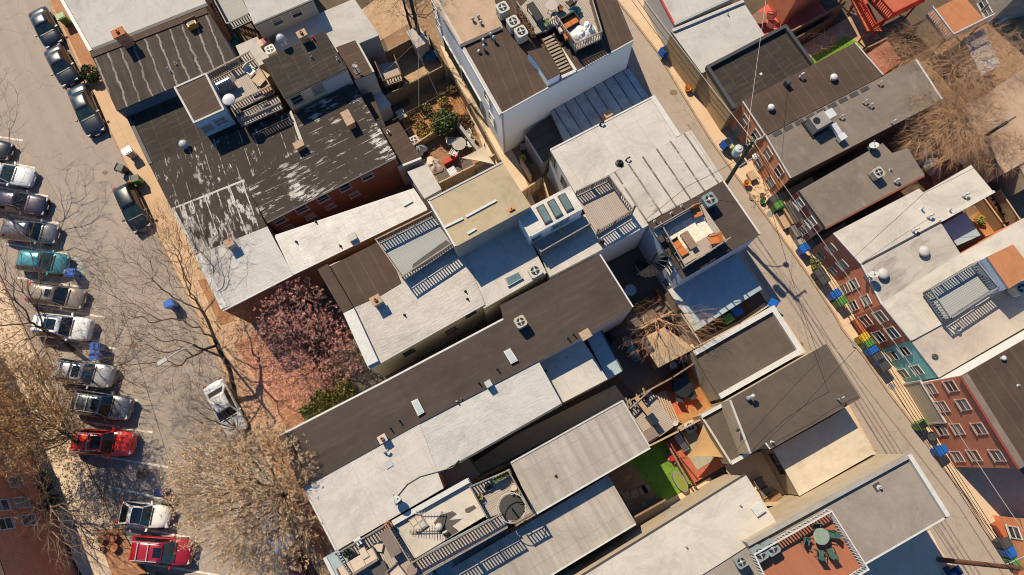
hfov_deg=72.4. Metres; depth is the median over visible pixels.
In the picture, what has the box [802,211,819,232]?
window
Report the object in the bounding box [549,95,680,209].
row house
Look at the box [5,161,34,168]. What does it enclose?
parking line
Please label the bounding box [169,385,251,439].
fallen leaves
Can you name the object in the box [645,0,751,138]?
overhead wire
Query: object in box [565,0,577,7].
garden chair
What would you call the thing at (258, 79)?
slatted table
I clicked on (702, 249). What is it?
roof deck
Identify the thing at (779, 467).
window
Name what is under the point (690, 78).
overhead wire
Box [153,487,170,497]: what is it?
wheelie bin
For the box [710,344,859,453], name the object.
row house
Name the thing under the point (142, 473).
oil stain
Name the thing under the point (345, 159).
row house
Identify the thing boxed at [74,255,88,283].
road marking
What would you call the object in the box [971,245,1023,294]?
penthouse
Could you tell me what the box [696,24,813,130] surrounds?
row house
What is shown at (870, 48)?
wooden fence
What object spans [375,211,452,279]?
roof deck
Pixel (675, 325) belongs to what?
bare tree
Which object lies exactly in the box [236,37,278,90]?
extension
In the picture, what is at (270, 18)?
row house
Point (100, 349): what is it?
wheelie bin
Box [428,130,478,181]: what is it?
patio
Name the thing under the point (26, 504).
window
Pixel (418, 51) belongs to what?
overhead wire
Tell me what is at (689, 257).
storage bench
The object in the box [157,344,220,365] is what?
street lamp
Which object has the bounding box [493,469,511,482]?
planter trough
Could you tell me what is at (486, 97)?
window
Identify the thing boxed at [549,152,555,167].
window
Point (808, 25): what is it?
wooden fence
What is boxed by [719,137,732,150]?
wheelie bin
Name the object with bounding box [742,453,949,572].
row house
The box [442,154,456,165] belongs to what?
bench
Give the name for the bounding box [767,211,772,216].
manhole cover
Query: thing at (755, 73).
overhead wire
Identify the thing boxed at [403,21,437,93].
overhead wire
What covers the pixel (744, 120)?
window
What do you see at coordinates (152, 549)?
parked car
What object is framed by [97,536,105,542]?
plant pot
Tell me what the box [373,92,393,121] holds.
shed
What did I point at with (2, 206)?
bare tree
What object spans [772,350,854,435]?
overhead wire
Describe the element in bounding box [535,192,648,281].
row house
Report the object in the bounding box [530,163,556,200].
patio
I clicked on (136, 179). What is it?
wheelie bin
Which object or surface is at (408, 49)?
overhead wire
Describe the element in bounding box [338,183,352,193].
window
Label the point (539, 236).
window
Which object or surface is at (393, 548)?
deck box
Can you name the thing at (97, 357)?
wheelie bin
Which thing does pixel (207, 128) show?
window
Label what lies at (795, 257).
kerb
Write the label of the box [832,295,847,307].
wheelie bin
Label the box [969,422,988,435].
window
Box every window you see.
[0,498,11,510]
[0,516,15,530]
[2,456,20,466]
[6,476,24,487]
[13,496,31,508]
[20,513,38,526]
[199,123,215,133]
[212,116,228,126]
[271,15,285,28]
[273,216,288,226]
[281,224,294,231]
[289,7,304,19]
[289,93,305,106]
[295,205,309,214]
[304,212,316,220]
[311,82,326,95]
[316,194,331,204]
[325,202,336,210]
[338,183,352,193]
[349,190,360,198]
[361,172,374,182]
[403,348,415,356]
[431,0,438,19]
[435,17,442,35]
[445,326,457,334]
[466,310,477,318]
[484,90,490,107]
[488,110,494,127]
[530,233,542,243]
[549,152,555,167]
[551,222,562,230]
[558,217,569,227]
[560,175,566,188]
[564,563,582,574]
[595,545,614,558]
[624,528,644,541]
[661,277,669,289]
[662,504,682,516]
[664,262,673,275]
[732,124,741,138]
[739,113,749,127]
[743,139,752,153]
[750,128,760,142]
[753,158,762,170]
[762,146,772,160]
[765,175,774,189]
[769,453,778,463]
[773,163,783,178]
[775,464,785,474]
[790,192,808,214]
[796,221,810,239]
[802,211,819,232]
[813,251,825,260]
[824,243,837,255]
[827,266,838,276]
[835,259,848,271]
[838,283,850,294]
[847,278,859,291]
[848,299,858,312]
[857,314,873,327]
[859,294,871,307]
[871,310,888,324]
[871,330,887,343]
[883,326,900,340]
[884,350,899,361]
[896,345,912,357]
[896,368,910,378]
[908,365,924,376]
[923,383,937,394]
[933,401,950,413]
[933,424,948,436]
[941,380,959,393]
[948,423,965,435]
[949,450,965,462]
[953,398,972,411]
[965,449,982,461]
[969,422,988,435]
[976,0,987,11]
[981,6,992,17]
[986,449,1006,462]
[1005,524,1022,539]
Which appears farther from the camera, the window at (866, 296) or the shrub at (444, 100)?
the shrub at (444, 100)
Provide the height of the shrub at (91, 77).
1.306 m
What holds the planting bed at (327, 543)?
on the pavement at (150, 189)
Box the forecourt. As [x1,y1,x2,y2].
[853,530,946,574]
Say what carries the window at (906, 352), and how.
in the row house at (952, 344)
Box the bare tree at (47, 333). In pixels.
[0,210,95,412]
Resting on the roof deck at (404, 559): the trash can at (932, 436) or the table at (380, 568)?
the table at (380, 568)
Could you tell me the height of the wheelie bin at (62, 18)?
1.177 m
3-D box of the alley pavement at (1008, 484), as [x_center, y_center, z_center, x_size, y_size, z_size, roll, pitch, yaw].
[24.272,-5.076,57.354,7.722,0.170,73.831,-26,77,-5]
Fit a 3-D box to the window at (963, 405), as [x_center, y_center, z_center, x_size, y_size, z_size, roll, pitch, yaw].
[31.137,8.096,48.314,0.120,1.235,0.970,-25,77,-5]
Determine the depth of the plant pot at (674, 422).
52.08 m
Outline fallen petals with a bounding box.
[197,291,362,458]
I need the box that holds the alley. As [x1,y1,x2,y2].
[620,6,1012,574]
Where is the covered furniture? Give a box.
[642,426,658,441]
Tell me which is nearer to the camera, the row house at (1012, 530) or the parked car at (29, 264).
the row house at (1012, 530)
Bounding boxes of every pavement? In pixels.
[0,282,112,574]
[50,1,382,574]
[619,0,1023,538]
[738,252,950,564]
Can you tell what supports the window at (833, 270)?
in the row house at (925, 210)
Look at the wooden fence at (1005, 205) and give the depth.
56.43 m
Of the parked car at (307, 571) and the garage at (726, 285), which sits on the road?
the parked car at (307, 571)
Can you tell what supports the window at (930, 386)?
in the row house at (979, 398)
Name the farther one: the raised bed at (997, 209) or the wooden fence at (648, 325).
the raised bed at (997, 209)
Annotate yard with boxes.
[362,0,412,40]
[384,0,537,196]
[474,385,628,481]
[606,463,658,514]
[668,376,727,432]
[691,303,766,347]
[802,12,879,56]
[905,16,1023,225]
[956,211,993,251]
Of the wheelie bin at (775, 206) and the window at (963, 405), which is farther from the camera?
the wheelie bin at (775, 206)
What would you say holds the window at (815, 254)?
in the row house at (925, 210)
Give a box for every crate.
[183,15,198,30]
[257,37,274,48]
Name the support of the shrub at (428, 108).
on the garden bed at (436, 105)
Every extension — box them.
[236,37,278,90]
[336,40,381,105]
[435,528,508,574]
[524,117,562,174]
[540,340,606,404]
[550,68,648,141]
[692,404,750,464]
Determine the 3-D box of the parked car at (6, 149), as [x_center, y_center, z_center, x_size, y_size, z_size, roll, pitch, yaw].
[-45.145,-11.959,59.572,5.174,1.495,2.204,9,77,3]
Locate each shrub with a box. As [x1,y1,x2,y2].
[35,470,61,514]
[77,64,98,83]
[299,378,355,420]
[404,109,419,122]
[412,118,424,129]
[417,127,435,142]
[418,100,432,113]
[429,108,457,135]
[435,89,449,104]
[446,84,457,94]
[457,113,470,128]
[651,289,661,300]
[809,258,820,269]
[974,215,986,225]
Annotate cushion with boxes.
[358,545,369,559]
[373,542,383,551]
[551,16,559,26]
[556,25,564,33]
[563,32,570,40]
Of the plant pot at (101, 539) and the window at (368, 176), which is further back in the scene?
the window at (368, 176)
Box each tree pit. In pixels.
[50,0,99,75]
[96,528,145,574]
[198,279,234,324]
[236,321,348,429]
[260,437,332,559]
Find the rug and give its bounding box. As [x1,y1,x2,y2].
[667,216,712,248]
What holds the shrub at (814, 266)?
on the ground at (917, 14)
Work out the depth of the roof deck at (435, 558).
46.28 m
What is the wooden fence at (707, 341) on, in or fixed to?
on the ground at (917, 14)
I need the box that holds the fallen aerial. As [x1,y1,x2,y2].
[413,511,443,538]
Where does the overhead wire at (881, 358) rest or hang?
attached to the utility pole at (970, 562)
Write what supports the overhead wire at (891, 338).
attached to the utility pole at (737, 151)
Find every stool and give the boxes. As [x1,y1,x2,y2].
[407,563,417,574]
[447,166,457,175]
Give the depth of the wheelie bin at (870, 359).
53.52 m
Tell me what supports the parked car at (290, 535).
on the road
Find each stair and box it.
[209,3,233,31]
[240,26,262,39]
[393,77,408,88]
[497,492,525,523]
[541,33,571,72]
[633,249,671,277]
[654,389,680,422]
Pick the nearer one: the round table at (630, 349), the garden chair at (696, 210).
the garden chair at (696, 210)
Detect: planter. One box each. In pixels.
[542,17,549,28]
[672,471,687,491]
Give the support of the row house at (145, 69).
on the ground at (917, 14)
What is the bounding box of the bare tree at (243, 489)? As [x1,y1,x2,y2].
[157,412,318,574]
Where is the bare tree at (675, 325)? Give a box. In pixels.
[623,296,723,365]
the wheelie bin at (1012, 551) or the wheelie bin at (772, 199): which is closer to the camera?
the wheelie bin at (1012, 551)
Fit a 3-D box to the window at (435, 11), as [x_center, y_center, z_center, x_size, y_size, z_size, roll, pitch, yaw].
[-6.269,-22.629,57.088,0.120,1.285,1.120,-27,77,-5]
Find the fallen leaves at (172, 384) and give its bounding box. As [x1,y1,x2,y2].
[0,90,768,564]
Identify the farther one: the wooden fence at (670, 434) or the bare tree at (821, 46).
the bare tree at (821, 46)
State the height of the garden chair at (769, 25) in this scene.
0.996 m
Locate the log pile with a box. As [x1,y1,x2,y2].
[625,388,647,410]
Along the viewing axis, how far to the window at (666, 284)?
55.00 m
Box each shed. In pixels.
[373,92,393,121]
[405,164,441,211]
[406,27,429,61]
[636,327,694,370]
[866,41,900,74]
[942,212,979,245]
[947,29,1000,90]
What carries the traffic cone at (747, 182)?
on the alley pavement at (1008, 484)
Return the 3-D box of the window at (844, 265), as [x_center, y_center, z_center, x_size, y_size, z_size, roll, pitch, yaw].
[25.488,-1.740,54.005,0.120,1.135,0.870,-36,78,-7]
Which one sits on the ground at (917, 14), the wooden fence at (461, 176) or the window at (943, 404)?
the wooden fence at (461, 176)
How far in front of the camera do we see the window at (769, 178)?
57.29 m
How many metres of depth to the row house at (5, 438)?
53.46 m
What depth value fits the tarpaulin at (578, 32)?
52.92 m
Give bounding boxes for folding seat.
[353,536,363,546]
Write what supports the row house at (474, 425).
on the ground at (917, 14)
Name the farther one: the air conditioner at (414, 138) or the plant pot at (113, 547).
the air conditioner at (414, 138)
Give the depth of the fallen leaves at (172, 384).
54.97 m
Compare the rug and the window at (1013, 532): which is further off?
the rug
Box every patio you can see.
[397,47,440,83]
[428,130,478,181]
[436,158,476,187]
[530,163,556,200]
[639,365,701,434]
[753,3,825,34]
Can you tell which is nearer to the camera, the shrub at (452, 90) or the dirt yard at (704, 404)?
the dirt yard at (704, 404)
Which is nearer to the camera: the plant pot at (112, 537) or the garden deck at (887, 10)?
the plant pot at (112, 537)
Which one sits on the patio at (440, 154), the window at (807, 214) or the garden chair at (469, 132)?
the garden chair at (469, 132)
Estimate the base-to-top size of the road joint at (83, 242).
0.004 m
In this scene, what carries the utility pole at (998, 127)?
on the yard at (1016, 201)
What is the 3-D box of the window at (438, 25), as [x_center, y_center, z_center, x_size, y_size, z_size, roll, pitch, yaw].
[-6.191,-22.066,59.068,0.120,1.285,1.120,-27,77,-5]
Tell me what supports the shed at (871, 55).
on the ground at (917, 14)
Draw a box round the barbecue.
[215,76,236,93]
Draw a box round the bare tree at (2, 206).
[0,50,44,241]
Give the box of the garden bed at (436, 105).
[402,80,466,139]
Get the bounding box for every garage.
[664,254,761,330]
[684,305,803,401]
[761,408,873,495]
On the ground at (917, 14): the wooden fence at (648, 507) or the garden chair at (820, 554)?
the wooden fence at (648, 507)
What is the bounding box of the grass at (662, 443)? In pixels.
[634,40,849,496]
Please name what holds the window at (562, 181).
in the row house at (607, 147)
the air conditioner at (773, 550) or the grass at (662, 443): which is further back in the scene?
the grass at (662, 443)
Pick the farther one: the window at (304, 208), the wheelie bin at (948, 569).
the window at (304, 208)
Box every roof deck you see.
[207,51,274,110]
[231,95,282,126]
[335,522,420,574]
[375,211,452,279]
[411,512,507,574]
[469,469,532,523]
[516,0,602,52]
[533,217,590,255]
[575,175,635,237]
[658,204,730,268]
[749,509,869,574]
[922,261,998,321]
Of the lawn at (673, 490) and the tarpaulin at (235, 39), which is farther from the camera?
the tarpaulin at (235, 39)
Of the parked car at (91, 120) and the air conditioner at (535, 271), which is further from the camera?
the parked car at (91, 120)
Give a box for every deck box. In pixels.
[379,529,401,557]
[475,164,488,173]
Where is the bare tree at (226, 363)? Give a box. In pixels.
[48,188,280,417]
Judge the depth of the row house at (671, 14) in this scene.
58.29 m
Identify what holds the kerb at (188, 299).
on the ground at (917, 14)
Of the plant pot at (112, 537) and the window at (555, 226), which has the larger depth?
the plant pot at (112, 537)
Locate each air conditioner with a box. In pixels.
[264,44,277,56]
[409,135,418,143]
[495,1,509,20]
[506,15,519,34]
[514,25,527,44]
[514,315,526,329]
[527,263,542,279]
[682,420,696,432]
[699,191,717,209]
[732,554,747,568]
[749,544,768,562]
[760,538,780,556]
[868,166,884,180]
[1006,281,1023,297]
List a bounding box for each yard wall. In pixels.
[456,121,491,167]
[764,501,781,505]
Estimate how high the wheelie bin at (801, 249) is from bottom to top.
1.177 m
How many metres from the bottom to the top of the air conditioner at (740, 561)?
0.710 m
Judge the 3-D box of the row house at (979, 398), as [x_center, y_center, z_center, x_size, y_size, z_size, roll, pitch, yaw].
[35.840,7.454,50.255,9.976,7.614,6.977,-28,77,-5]
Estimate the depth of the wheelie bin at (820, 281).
55.02 m
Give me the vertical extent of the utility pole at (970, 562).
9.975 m
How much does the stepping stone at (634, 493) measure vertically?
0.100 m
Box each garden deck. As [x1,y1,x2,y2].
[214,0,261,42]
[373,54,403,92]
[628,388,673,442]
[666,420,725,484]
[838,0,884,42]
[847,0,924,38]
[907,0,994,60]
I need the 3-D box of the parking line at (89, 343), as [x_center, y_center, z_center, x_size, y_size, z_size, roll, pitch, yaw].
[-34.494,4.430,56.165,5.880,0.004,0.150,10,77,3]
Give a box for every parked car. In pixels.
[0,140,15,162]
[0,162,37,188]
[0,190,50,216]
[0,219,61,245]
[14,249,71,275]
[24,282,87,310]
[28,5,64,48]
[30,313,94,341]
[44,43,79,87]
[53,358,116,388]
[67,82,105,137]
[69,390,134,421]
[69,427,137,458]
[113,180,152,233]
[115,500,172,531]
[128,534,194,569]
[138,573,158,574]
[203,377,247,436]
[253,498,295,553]
[281,550,314,574]
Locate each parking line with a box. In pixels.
[0,136,22,140]
[0,186,47,196]
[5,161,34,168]
[7,243,66,253]
[10,214,59,223]
[18,277,81,287]
[38,305,104,317]
[67,340,116,349]
[83,421,152,432]
[95,455,167,467]
[113,487,162,499]
[127,526,189,537]
[146,564,219,574]
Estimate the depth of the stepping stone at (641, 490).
52.57 m
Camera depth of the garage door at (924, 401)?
52.50 m
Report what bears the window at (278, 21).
in the row house at (270, 18)
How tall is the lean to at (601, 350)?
3.520 m
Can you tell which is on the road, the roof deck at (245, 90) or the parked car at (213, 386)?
the parked car at (213, 386)
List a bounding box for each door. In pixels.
[410,39,417,56]
[903,380,946,424]
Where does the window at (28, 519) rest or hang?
in the row house at (18, 556)
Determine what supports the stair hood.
on the row house at (516, 99)
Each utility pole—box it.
[409,0,419,33]
[725,134,764,184]
[936,556,1023,570]
[984,116,1015,136]
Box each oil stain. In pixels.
[136,469,148,478]
[669,90,677,94]
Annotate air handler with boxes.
[801,108,847,142]
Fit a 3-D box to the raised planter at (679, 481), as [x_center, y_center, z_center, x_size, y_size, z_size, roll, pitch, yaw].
[12.598,14.557,52.553,0.800,0.515,1.700,-30,78,-6]
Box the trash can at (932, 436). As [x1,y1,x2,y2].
[925,431,936,440]
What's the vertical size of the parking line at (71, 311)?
0.004 m
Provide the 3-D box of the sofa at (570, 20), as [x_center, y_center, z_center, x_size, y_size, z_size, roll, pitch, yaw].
[4.352,-20.202,53.048,1.330,0.714,0.820,-32,78,-6]
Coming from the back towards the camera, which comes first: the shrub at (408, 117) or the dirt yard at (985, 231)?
the shrub at (408, 117)
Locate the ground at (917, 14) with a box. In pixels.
[1,0,982,574]
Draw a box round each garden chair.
[242,62,256,77]
[446,137,453,144]
[448,148,458,156]
[464,128,471,139]
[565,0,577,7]
[624,336,634,346]
[629,353,641,361]
[675,395,684,402]
[680,370,688,378]
[688,391,697,399]
[691,203,703,218]
[708,231,723,246]
[752,476,765,489]
[759,486,772,499]
[764,20,777,31]
[766,10,776,20]
[800,536,811,546]
[812,523,822,531]
[815,549,826,560]
[824,547,838,559]
[825,529,840,538]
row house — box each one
[0,373,28,446]
[0,450,76,574]
[60,0,236,51]
[90,7,243,118]
[126,96,277,164]
[150,111,304,208]
[172,181,278,254]
[195,227,312,322]
[244,0,318,45]
[245,84,403,232]
[262,28,353,112]
[274,0,387,71]
[275,188,428,289]
[279,254,633,487]
[303,424,458,550]
[318,225,485,376]
[323,514,506,574]
[392,478,484,558]
[420,361,561,472]
[427,162,530,257]
[431,0,633,152]
[450,475,635,574]
[465,226,546,322]
[510,400,650,514]
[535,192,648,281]
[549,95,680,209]
[558,474,775,574]
[609,130,723,223]
[637,180,760,291]
[643,0,733,45]
[666,0,763,93]
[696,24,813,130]
[703,547,758,574]
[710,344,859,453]
[729,42,883,156]
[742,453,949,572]
[750,59,942,194]
[765,0,820,25]
[783,140,924,242]
[810,165,994,278]
[836,221,959,314]
[854,218,1023,349]
[881,280,1023,382]
[903,328,1023,469]
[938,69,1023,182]
[975,0,1023,22]
[993,163,1023,197]
[993,515,1023,574]
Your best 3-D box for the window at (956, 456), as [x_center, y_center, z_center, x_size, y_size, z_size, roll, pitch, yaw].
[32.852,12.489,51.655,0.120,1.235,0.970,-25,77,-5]
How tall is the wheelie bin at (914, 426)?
1.150 m
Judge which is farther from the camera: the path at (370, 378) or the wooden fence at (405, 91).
the wooden fence at (405, 91)
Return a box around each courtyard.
[607,246,671,323]
[607,305,702,393]
[725,451,784,497]
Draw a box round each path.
[311,285,410,393]
[440,45,534,205]
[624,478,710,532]
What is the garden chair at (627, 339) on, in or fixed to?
on the courtyard at (635, 377)
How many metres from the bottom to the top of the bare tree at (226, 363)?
9.619 m
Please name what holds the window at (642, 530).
in the row house at (708, 526)
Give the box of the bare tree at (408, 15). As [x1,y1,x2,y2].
[360,0,454,36]
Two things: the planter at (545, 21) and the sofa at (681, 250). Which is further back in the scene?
the planter at (545, 21)
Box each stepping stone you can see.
[622,490,631,500]
[630,488,639,498]
[638,485,647,494]
[641,483,650,492]
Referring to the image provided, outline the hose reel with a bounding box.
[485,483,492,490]
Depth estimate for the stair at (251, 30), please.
59.96 m
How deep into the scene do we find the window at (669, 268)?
52.40 m
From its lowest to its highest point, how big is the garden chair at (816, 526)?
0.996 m
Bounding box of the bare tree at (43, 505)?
[2,450,112,570]
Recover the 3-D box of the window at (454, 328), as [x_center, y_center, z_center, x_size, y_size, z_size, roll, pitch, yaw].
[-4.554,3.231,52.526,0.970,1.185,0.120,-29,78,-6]
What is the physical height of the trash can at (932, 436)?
0.550 m
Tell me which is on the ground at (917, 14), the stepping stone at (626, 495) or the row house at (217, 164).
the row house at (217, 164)
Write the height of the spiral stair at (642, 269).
7.000 m
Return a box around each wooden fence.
[372,30,428,70]
[385,65,445,106]
[413,132,437,146]
[428,34,500,162]
[438,154,495,190]
[478,428,570,476]
[520,158,531,182]
[521,176,548,198]
[628,310,672,336]
[630,363,693,400]
[632,498,665,518]
[649,419,699,445]
[663,441,689,483]
[675,313,701,348]
[680,305,768,356]
[791,1,845,36]
[796,14,836,41]
[864,19,926,53]
[923,150,963,172]
[974,198,1005,231]
[992,189,1020,224]
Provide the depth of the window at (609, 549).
49.08 m
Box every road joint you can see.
[46,177,121,308]
[122,310,175,481]
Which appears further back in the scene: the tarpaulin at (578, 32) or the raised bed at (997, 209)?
the raised bed at (997, 209)
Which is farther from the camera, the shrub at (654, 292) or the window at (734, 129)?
the window at (734, 129)
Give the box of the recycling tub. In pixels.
[519,143,526,152]
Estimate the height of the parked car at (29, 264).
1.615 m
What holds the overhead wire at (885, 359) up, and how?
attached to the utility pole at (737, 151)
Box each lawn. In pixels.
[616,436,697,502]
[811,36,861,64]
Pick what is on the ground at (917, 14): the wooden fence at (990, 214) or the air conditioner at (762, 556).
the wooden fence at (990, 214)
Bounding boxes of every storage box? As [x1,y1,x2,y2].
[746,170,757,180]
[775,211,791,229]
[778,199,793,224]
[787,224,800,239]
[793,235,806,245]
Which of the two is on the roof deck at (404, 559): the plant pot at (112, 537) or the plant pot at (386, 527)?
the plant pot at (386, 527)
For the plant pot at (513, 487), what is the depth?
46.83 m
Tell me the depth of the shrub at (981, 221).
56.73 m
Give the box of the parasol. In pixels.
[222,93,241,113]
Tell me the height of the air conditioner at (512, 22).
1.060 m
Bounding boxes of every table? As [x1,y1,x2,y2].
[251,69,271,86]
[253,92,263,101]
[370,561,389,574]
[452,137,465,150]
[545,0,557,13]
[625,284,635,295]
[627,345,636,354]
[673,378,692,397]
[680,230,697,250]
[753,11,766,25]
[812,528,829,544]
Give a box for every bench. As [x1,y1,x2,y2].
[258,82,271,93]
[395,108,407,123]
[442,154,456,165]
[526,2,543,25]
[653,205,693,236]
[674,432,690,451]
[681,251,696,265]
[762,489,782,506]
[849,318,865,333]
[990,521,1004,537]
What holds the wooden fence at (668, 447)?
on the ground at (917, 14)
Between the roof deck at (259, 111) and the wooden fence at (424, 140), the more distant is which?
the wooden fence at (424, 140)
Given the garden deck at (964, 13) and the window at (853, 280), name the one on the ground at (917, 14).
the garden deck at (964, 13)
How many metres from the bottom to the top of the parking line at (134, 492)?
0.004 m
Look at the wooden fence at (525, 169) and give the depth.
57.87 m
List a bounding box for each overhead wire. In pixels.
[379,30,427,76]
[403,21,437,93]
[417,10,418,79]
[633,2,744,144]
[638,1,748,143]
[644,1,753,143]
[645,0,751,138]
[645,160,737,219]
[736,142,819,450]
[745,146,1011,572]
[746,2,765,142]
[750,149,1012,568]
[752,147,1012,563]
[754,142,1023,530]
[754,143,1020,566]
[755,147,1013,559]
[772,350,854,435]
[851,167,975,259]
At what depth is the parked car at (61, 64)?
60.94 m
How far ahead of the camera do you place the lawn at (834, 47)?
61.06 m
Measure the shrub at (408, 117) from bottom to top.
0.959 m
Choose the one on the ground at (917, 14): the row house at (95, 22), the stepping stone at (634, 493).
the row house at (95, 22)
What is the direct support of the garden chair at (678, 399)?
on the patio at (680, 407)
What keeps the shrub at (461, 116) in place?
on the ground at (917, 14)
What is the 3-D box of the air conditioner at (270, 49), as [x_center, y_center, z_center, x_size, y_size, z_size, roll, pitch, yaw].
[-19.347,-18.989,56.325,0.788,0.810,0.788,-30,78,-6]
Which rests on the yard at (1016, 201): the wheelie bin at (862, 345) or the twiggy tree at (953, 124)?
the twiggy tree at (953, 124)
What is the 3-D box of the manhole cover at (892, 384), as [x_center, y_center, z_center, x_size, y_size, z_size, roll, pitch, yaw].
[29.316,7.649,54.079,0.560,0.010,0.552,0,76,1]
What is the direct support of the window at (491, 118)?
in the row house at (516, 99)
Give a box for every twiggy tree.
[868,14,1023,118]
[888,72,1017,172]
[951,122,1023,180]
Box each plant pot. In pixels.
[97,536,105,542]
[108,533,118,541]
[109,543,118,551]
[343,548,352,557]
[384,521,392,529]
[477,493,482,500]
[510,483,516,490]
[557,4,563,12]
[670,361,676,368]
[671,419,677,425]
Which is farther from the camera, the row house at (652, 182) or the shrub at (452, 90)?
the shrub at (452, 90)
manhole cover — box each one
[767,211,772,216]
[888,383,894,389]
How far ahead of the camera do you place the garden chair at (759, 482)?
52.17 m
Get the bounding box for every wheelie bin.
[55,11,70,26]
[65,268,80,278]
[88,351,105,360]
[89,342,105,351]
[114,163,129,174]
[121,145,136,159]
[129,174,143,185]
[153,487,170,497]
[163,298,178,310]
[658,45,668,58]
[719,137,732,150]
[720,313,734,324]
[729,144,739,157]
[729,306,743,316]
[766,194,780,206]
[766,298,778,307]
[770,199,783,212]
[795,243,810,255]
[811,267,826,279]
[815,274,830,286]
[826,288,841,300]
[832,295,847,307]
[854,332,870,343]
[859,337,875,349]
[862,344,878,355]
[866,351,883,362]
[871,355,886,366]
[874,361,891,372]
[911,418,929,430]
[929,444,948,456]
[943,564,962,574]
[992,536,1012,549]
[997,546,1016,558]
[1003,557,1020,565]
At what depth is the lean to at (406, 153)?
55.85 m
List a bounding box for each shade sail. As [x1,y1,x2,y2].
[459,143,493,168]
[680,422,725,458]
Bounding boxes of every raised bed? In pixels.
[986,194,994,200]
[987,199,998,208]
[994,203,1001,212]
[998,213,1008,222]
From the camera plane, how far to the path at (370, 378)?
55.45 m
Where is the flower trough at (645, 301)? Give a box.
[632,295,653,311]
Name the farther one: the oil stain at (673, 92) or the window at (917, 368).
the oil stain at (673, 92)
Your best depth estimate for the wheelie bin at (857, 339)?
53.92 m
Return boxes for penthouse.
[174,73,235,136]
[518,186,582,248]
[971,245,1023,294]
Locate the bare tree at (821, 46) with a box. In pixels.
[804,28,838,56]
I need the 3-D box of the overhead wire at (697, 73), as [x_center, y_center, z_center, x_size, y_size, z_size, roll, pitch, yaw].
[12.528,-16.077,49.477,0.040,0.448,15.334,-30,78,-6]
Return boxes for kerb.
[0,275,116,527]
[48,0,319,574]
[617,0,1012,571]
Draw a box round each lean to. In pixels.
[363,92,385,136]
[382,122,423,184]
[442,459,480,489]
[585,330,622,382]
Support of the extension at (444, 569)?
on the ground at (917, 14)
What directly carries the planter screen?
attached to the roof deck at (588, 12)
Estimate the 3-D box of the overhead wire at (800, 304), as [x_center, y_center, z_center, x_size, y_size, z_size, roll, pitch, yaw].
[17.746,0.643,46.719,5.694,5.357,20.170,0,76,1]
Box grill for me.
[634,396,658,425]
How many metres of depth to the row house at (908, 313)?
51.56 m
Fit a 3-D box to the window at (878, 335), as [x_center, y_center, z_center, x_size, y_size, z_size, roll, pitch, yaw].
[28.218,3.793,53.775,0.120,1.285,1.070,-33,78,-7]
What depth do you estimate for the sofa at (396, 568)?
45.65 m
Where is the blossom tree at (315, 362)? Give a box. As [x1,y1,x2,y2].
[248,276,362,409]
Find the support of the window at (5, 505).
in the row house at (18, 556)
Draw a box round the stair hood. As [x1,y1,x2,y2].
[527,48,560,86]
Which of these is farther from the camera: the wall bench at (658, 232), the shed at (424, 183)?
the shed at (424, 183)
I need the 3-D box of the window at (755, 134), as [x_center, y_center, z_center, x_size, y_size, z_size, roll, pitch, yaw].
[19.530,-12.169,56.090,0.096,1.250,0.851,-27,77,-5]
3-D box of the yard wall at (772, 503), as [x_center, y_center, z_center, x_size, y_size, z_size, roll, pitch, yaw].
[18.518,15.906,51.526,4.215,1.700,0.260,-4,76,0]
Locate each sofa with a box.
[336,547,379,574]
[385,562,407,574]
[560,11,579,29]
[668,236,688,259]
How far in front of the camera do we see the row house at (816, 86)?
55.75 m
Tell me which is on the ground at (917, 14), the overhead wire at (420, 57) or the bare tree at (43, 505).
the bare tree at (43, 505)
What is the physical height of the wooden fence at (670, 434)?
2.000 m
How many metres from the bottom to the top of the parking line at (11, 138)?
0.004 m
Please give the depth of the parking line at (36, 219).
58.73 m
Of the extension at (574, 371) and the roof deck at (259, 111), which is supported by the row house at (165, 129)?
the roof deck at (259, 111)
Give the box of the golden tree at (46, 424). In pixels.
[0,344,89,483]
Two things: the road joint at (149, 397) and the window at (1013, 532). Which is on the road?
the road joint at (149, 397)
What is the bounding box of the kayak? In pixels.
[994,16,1009,25]
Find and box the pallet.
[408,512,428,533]
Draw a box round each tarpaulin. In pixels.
[230,34,241,46]
[415,143,427,155]
[422,50,437,61]
[426,156,442,173]
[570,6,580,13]
[570,25,599,43]
[583,21,594,32]
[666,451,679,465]
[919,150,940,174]
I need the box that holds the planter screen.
[517,10,534,37]

